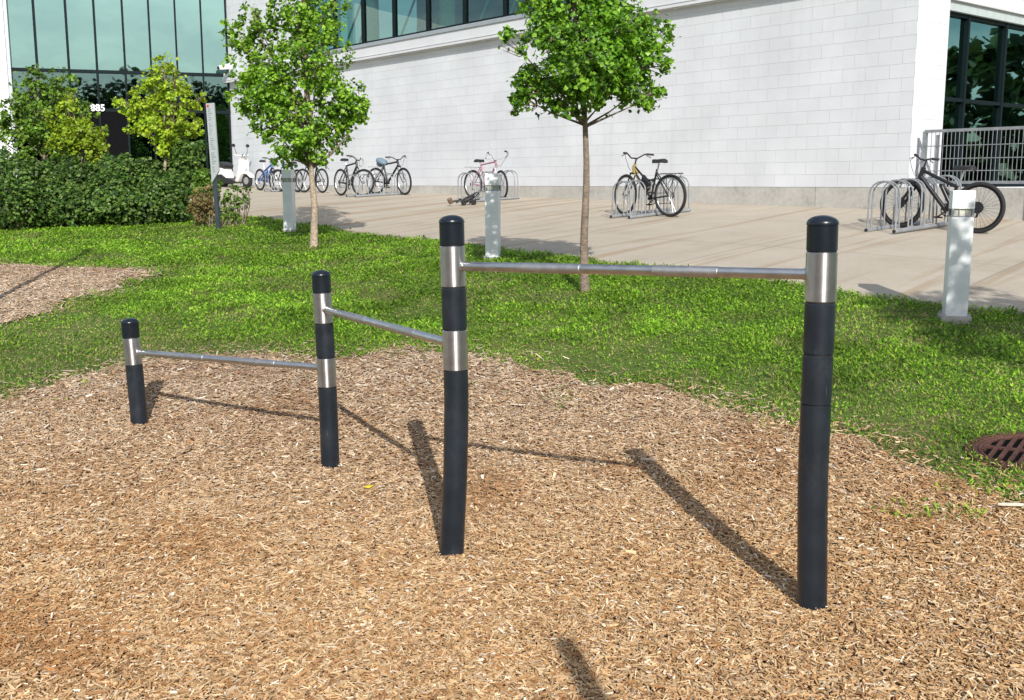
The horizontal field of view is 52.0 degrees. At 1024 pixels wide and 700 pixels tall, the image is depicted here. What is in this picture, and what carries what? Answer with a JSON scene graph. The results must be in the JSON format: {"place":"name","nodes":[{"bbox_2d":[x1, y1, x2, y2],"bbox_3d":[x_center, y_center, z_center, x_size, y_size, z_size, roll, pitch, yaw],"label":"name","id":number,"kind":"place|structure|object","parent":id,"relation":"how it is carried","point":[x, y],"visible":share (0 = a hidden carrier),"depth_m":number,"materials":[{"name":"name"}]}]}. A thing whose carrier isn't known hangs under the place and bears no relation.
{"place":"outdoors","nodes":[
{"label":"outdoors","id":0,"kind":"place"},
{"bbox_2d":[0,209,1023,525],"bbox_3d":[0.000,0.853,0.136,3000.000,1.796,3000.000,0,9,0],"label":"lawn","id":1,"kind":"structure","parent":0,"point":[168,341],"depth_m":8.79,"materials":[{"name":"plant"}]},
{"bbox_2d":[0,147,50,229],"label":"shrub","id":2,"kind":"object","parent":1,"relation":"on","point":[16,198],"visible":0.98,"depth_m":19.09,"materials":[{"name":"green plant"}]},
{"bbox_2d":[0,63,100,167],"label":"bushy maple","id":3,"kind":"object","parent":1,"relation":"on","point":[53,91],"visible":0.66,"depth_m":21.16,"materials":[{"name":"green plant"}]},
{"bbox_2d":[19,154,98,228],"bbox_3d":[-8.572,-2.989,19.709,1.792,1.479,1.964,0,9,0],"label":"shrub","id":4,"kind":"object","parent":1,"relation":"on","point":[62,187],"visible":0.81,"depth_m":19.39,"materials":[{"name":"green plant"}]},
{"bbox_2d":[0,267,149,321],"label":"mulch patch","id":5,"kind":"object","parent":1,"relation":"on","point":[64,290],"visible":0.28,"depth_m":12.20,"materials":[{"name":"brown wood"}]},
{"bbox_2d":[0,262,173,328],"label":"wood chips","id":6,"kind":"object","parent":5,"relation":"on","point":[76,281],"visible":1,"depth_m":12.29,"materials":[{"name":"brown wood"}]},
{"bbox_2d":[41,88,109,165],"bbox_3d":[-8.482,-3.766,20.512,1.270,2.678,0.828,0,9,0],"label":"young ginkgo","id":7,"kind":"object","parent":1,"relation":"on","point":[68,139],"visible":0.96,"depth_m":20.35,"materials":[{"name":"green plant"}]},
{"bbox_2d":[78,152,147,226],"bbox_3d":[-7.441,-3.004,19.723,1.608,1.436,1.755,0,9,0],"label":"shrub","id":8,"kind":"object","parent":1,"relation":"on","point":[110,196],"visible":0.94,"depth_m":19.27,"materials":[{"name":"green plant"}]},
{"bbox_2d":[110,52,210,171],"bbox_3d":[-7.001,-4.269,21.060,1.974,3.354,1.224,0,9,0],"label":"young ginkgo","id":9,"kind":"object","parent":1,"relation":"on","point":[149,117],"visible":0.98,"depth_m":20.90,"materials":[{"name":"green plant"}]},
{"bbox_2d":[128,157,192,224],"bbox_3d":[-6.676,-2.993,19.850,1.208,1.318,1.702,-3,10,-21],"label":"shrub","id":10,"kind":"object","parent":1,"relation":"on","point":[164,195],"visible":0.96,"depth_m":19.50,"materials":[{"name":"green plant"}]},
{"bbox_2d":[167,137,208,198],"bbox_3d":[-6.484,-3.429,21.085,0.952,1.656,0.845,0,9,0],"label":"shrub","id":11,"kind":"object","parent":1,"relation":"on","point":[186,154],"visible":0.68,"depth_m":20.93,"materials":[{"name":"green plant"}]},
{"bbox_2d":[184,183,222,225],"bbox_3d":[-5.519,-2.594,18.958,0.590,0.816,0.800,3,9,16],"label":"dry shrub","id":12,"kind":"object","parent":1,"relation":"on","point":[201,203],"visible":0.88,"depth_m":18.80,"materials":[{"name":"brown plant"}]},
{"bbox_2d":[191,167,222,219],"bbox_3d":[-5.899,-3.008,20.348,0.635,1.074,0.615,0,9,0],"label":"young shrub","id":13,"kind":"object","parent":1,"relation":"on","point":[202,179],"visible":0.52,"depth_m":20.24,"materials":[{"name":"green plant"}]},
{"bbox_2d":[206,103,220,228],"bbox_3d":[-5.132,-3.128,18.206,0.166,2.248,0.110,0,9,15],"label":"direction sign","id":14,"kind":"object","parent":1,"relation":"on","point":[212,138],"visible":0.88,"depth_m":18.11,"materials":[{"name":"white metal"}]},
{"bbox_2d":[219,183,251,226],"bbox_3d":[-4.940,-2.573,18.761,0.613,0.824,0.502,0,9,0],"label":"young shrub","id":15,"kind":"object","parent":1,"relation":"on","point":[228,210],"visible":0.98,"depth_m":18.73,"materials":[{"name":"green plant"}]},
{"bbox_2d":[282,169,297,231],"bbox_3d":[-3.805,-2.535,17.924,0.209,1.075,0.209,2,9,10],"label":"light bollard","id":16,"kind":"object","parent":1,"relation":"on","point":[289,206],"visible":0.89,"depth_m":17.86,"materials":[{"name":"white metal"}]},
{"bbox_2d":[217,0,371,246],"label":"ginkgo tree","id":17,"kind":"object","parent":1,"relation":"on","point":[269,99],"visible":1,"depth_m":15.28,"materials":[{"name":"green plant"}]},
{"bbox_2d":[483,173,502,260],"bbox_3d":[-0.229,-1.588,12.607,0.203,1.055,0.203,2,9,10],"label":"light bollard","id":18,"kind":"object","parent":1,"relation":"on","point":[492,216],"visible":0.83,"depth_m":12.54,"materials":[{"name":"white metal"}]},
{"bbox_2d":[0,0,1023,219],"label":"campus building","id":19,"kind":"structure","parent":1,"relation":"on","point":[826,103],"depth_m":20.91,"materials":[{"name":"concrete"}]},
{"bbox_2d":[217,63,232,69],"bbox_3d":[-9.500,-9.432,34.917,0.626,0.267,0.180,-7,12,-39],"label":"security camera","id":20,"kind":"object","parent":19,"relation":"attached to","point":[226,67],"visible":0.8,"depth_m":34.82,"materials":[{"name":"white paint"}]},
{"bbox_2d":[308,0,570,53],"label":"window","id":21,"kind":"structure","parent":19,"relation":"in","point":[369,21],"depth_m":27.45,"materials":[{"name":"glass"}]},
{"bbox_2d":[921,126,1023,186],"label":"guard fence","id":22,"kind":"object","parent":19,"relation":"on","point":[935,170],"visible":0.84,"depth_m":16.29,"materials":[{"name":"grey metal"}]},
{"bbox_2d":[939,0,1023,186],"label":"window","id":23,"kind":"structure","parent":19,"relation":"in","point":[984,84],"depth_m":18.54,"materials":[{"name":"glass"}]},
{"bbox_2d":[0,337,1023,699],"bbox_3d":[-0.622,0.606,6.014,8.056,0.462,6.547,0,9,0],"label":"wood chips","id":24,"kind":"object","parent":1,"relation":"on","point":[152,631],"visible":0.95,"depth_m":4.78,"materials":[{"name":"brown wood"}]},
{"bbox_2d":[121,215,838,613],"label":"exercise bars","id":25,"kind":"object","parent":24,"relation":"on","point":[817,273],"visible":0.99,"depth_m":4.67,"materials":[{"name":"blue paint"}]},
{"bbox_2d":[641,458,654,460],"bbox_3d":[0.802,0.643,6.184,0.083,0.012,0.010,4,15,8],"label":"wood splinter","id":26,"kind":"object","parent":24,"relation":"on","point":[650,459],"visible":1,"depth_m":6.18,"materials":[{"name":"wood"}]},
{"bbox_2d":[998,502,1023,505],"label":"wood splinter","id":27,"kind":"object","parent":24,"relation":"on","point":[1010,504],"visible":1,"depth_m":4.93,"materials":[{"name":"beige wood"}]},
{"bbox_2d":[497,0,681,293],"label":"ginkgo tree","id":28,"kind":"object","parent":1,"relation":"on","point":[606,65],"visible":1,"depth_m":9.71,"materials":[{"name":"green plant"}]},
{"bbox_2d":[937,190,975,323],"bbox_3d":[3.693,-0.767,8.687,0.236,1.095,0.236,2,9,14],"label":"light bollard","id":29,"kind":"object","parent":1,"relation":"on","point":[960,226],"visible":0.94,"depth_m":8.61,"materials":[{"name":"white metal"}]},
{"bbox_2d":[964,432,1023,471],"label":"drain grate","id":30,"kind":"object","parent":1,"relation":"on","point":[1009,446],"visible":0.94,"depth_m":5.79,"materials":[{"name":"metal"}]},
{"bbox_2d":[190,184,1023,314],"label":"plaza","id":31,"kind":"structure","parent":0,"point":[911,264],"depth_m":14.53,"materials":[{"name":"concrete"}]},
{"bbox_2d":[217,144,254,187],"bbox_3d":[-9.006,-5.970,34.065,1.678,1.397,0.726,6,11,34],"label":"motor scooter","id":32,"kind":"object","parent":31,"relation":"on","point":[243,176],"visible":0.96,"depth_m":33.86,"materials":[{"name":"white paint"}]},
{"bbox_2d":[255,157,281,189],"bbox_3d":[-7.455,-5.380,32.185,0.558,1.026,1.639,-5,10,-27],"label":"bicycle","id":33,"kind":"object","parent":31,"relation":"on","point":[263,174],"visible":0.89,"depth_m":32.20,"materials":[{"name":"metal"}]},
{"bbox_2d":[264,172,306,191],"bbox_3d":[-6.776,-5.145,32.067,1.505,0.618,0.480,-7,12,-39],"label":"bike rack","id":34,"kind":"object","parent":31,"relation":"on","point":[268,190],"visible":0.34,"depth_m":31.77,"materials":[{"name":"metal"}]},
{"bbox_2d":[272,159,303,191],"bbox_3d":[-6.680,-5.204,31.137,0.581,1.036,1.642,-4,10,-26],"label":"bicycle","id":35,"kind":"object","parent":31,"relation":"on","point":[280,171],"visible":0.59,"depth_m":31.31,"materials":[{"name":"rubber"}]},
{"bbox_2d":[295,157,328,192],"bbox_3d":[-5.743,-5.039,29.938,0.589,1.107,1.662,-4,10,-25],"label":"bicycle","id":36,"kind":"object","parent":31,"relation":"on","point":[317,180],"visible":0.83,"depth_m":29.84,"materials":[{"name":"rubber"}]},
{"bbox_2d":[334,155,374,195],"bbox_3d":[-4.106,-4.421,26.639,0.568,1.025,1.700,-7,12,-38],"label":"bicycle","id":37,"kind":"object","parent":31,"relation":"on","point":[353,178],"visible":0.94,"depth_m":26.49,"materials":[{"name":"metal"}]},
{"bbox_2d":[346,173,406,196],"bbox_3d":[-3.410,-4.185,26.565,1.555,0.622,0.480,-7,12,-39],"label":"bike rack","id":38,"kind":"object","parent":31,"relation":"on","point":[377,194],"visible":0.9,"depth_m":26.42,"materials":[{"name":"metal"}]},
{"bbox_2d":[366,155,411,194],"bbox_3d":[-3.150,-4.462,26.798,1.657,1.000,0.565,4,10,25],"label":"bicycle","id":39,"kind":"object","parent":31,"relation":"on","point":[381,162],"visible":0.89,"depth_m":26.82,"materials":[{"name":"metal"}]},
{"bbox_2d":[447,191,479,204],"bbox_3d":[-0.991,-3.171,21.944,0.740,0.289,0.248,-3,10,-20],"label":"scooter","id":40,"kind":"object","parent":31,"relation":"on","point":[471,199],"visible":1,"depth_m":21.92,"materials":[{"name":"black paint"}]},
{"bbox_2d":[464,151,508,196],"bbox_3d":[-0.588,-3.981,23.847,0.547,1.082,1.682,-8,13,-41],"label":"bicycle","id":41,"kind":"object","parent":31,"relation":"on","point":[481,169],"visible":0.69,"depth_m":23.97,"materials":[{"name":"metal"}]},
{"bbox_2d":[457,170,519,201],"bbox_3d":[-0.527,-3.632,23.247,1.355,0.704,0.560,-7,12,-39],"label":"bike rack","id":42,"kind":"object","parent":31,"relation":"on","point":[482,199],"visible":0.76,"depth_m":23.32,"materials":[{"name":"metal"}]},
{"bbox_2d":[614,152,686,216],"bbox_3d":[2.289,-2.789,17.669,1.679,1.070,0.574,7,11,38],"label":"bicycle","id":43,"kind":"object","parent":31,"relation":"on","point":[644,179],"visible":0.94,"depth_m":17.51,"materials":[{"name":"metal"}]},
{"bbox_2d":[610,176,690,218],"bbox_3d":[2.373,-2.610,17.889,1.506,0.713,0.480,-7,12,-39],"label":"bike rack","id":44,"kind":"object","parent":31,"relation":"on","point":[641,214],"visible":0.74,"depth_m":17.75,"materials":[{"name":"metal"}]},
{"bbox_2d":[864,175,961,233],"bbox_3d":[5.657,-2.060,14.716,1.756,0.788,0.480,-7,12,-39],"label":"bike rack","id":45,"kind":"object","parent":31,"relation":"on","point":[897,202],"visible":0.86,"depth_m":14.51,"materials":[{"name":"metal"}]},
{"bbox_2d":[880,154,1005,232],"bbox_3d":[5.900,-2.157,14.439,1.733,1.024,0.621,11,12,40],"label":"bicycle","id":46,"kind":"object","parent":31,"relation":"on","point":[979,207],"visible":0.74,"depth_m":14.39,"materials":[{"name":"black paint"}]}
]}

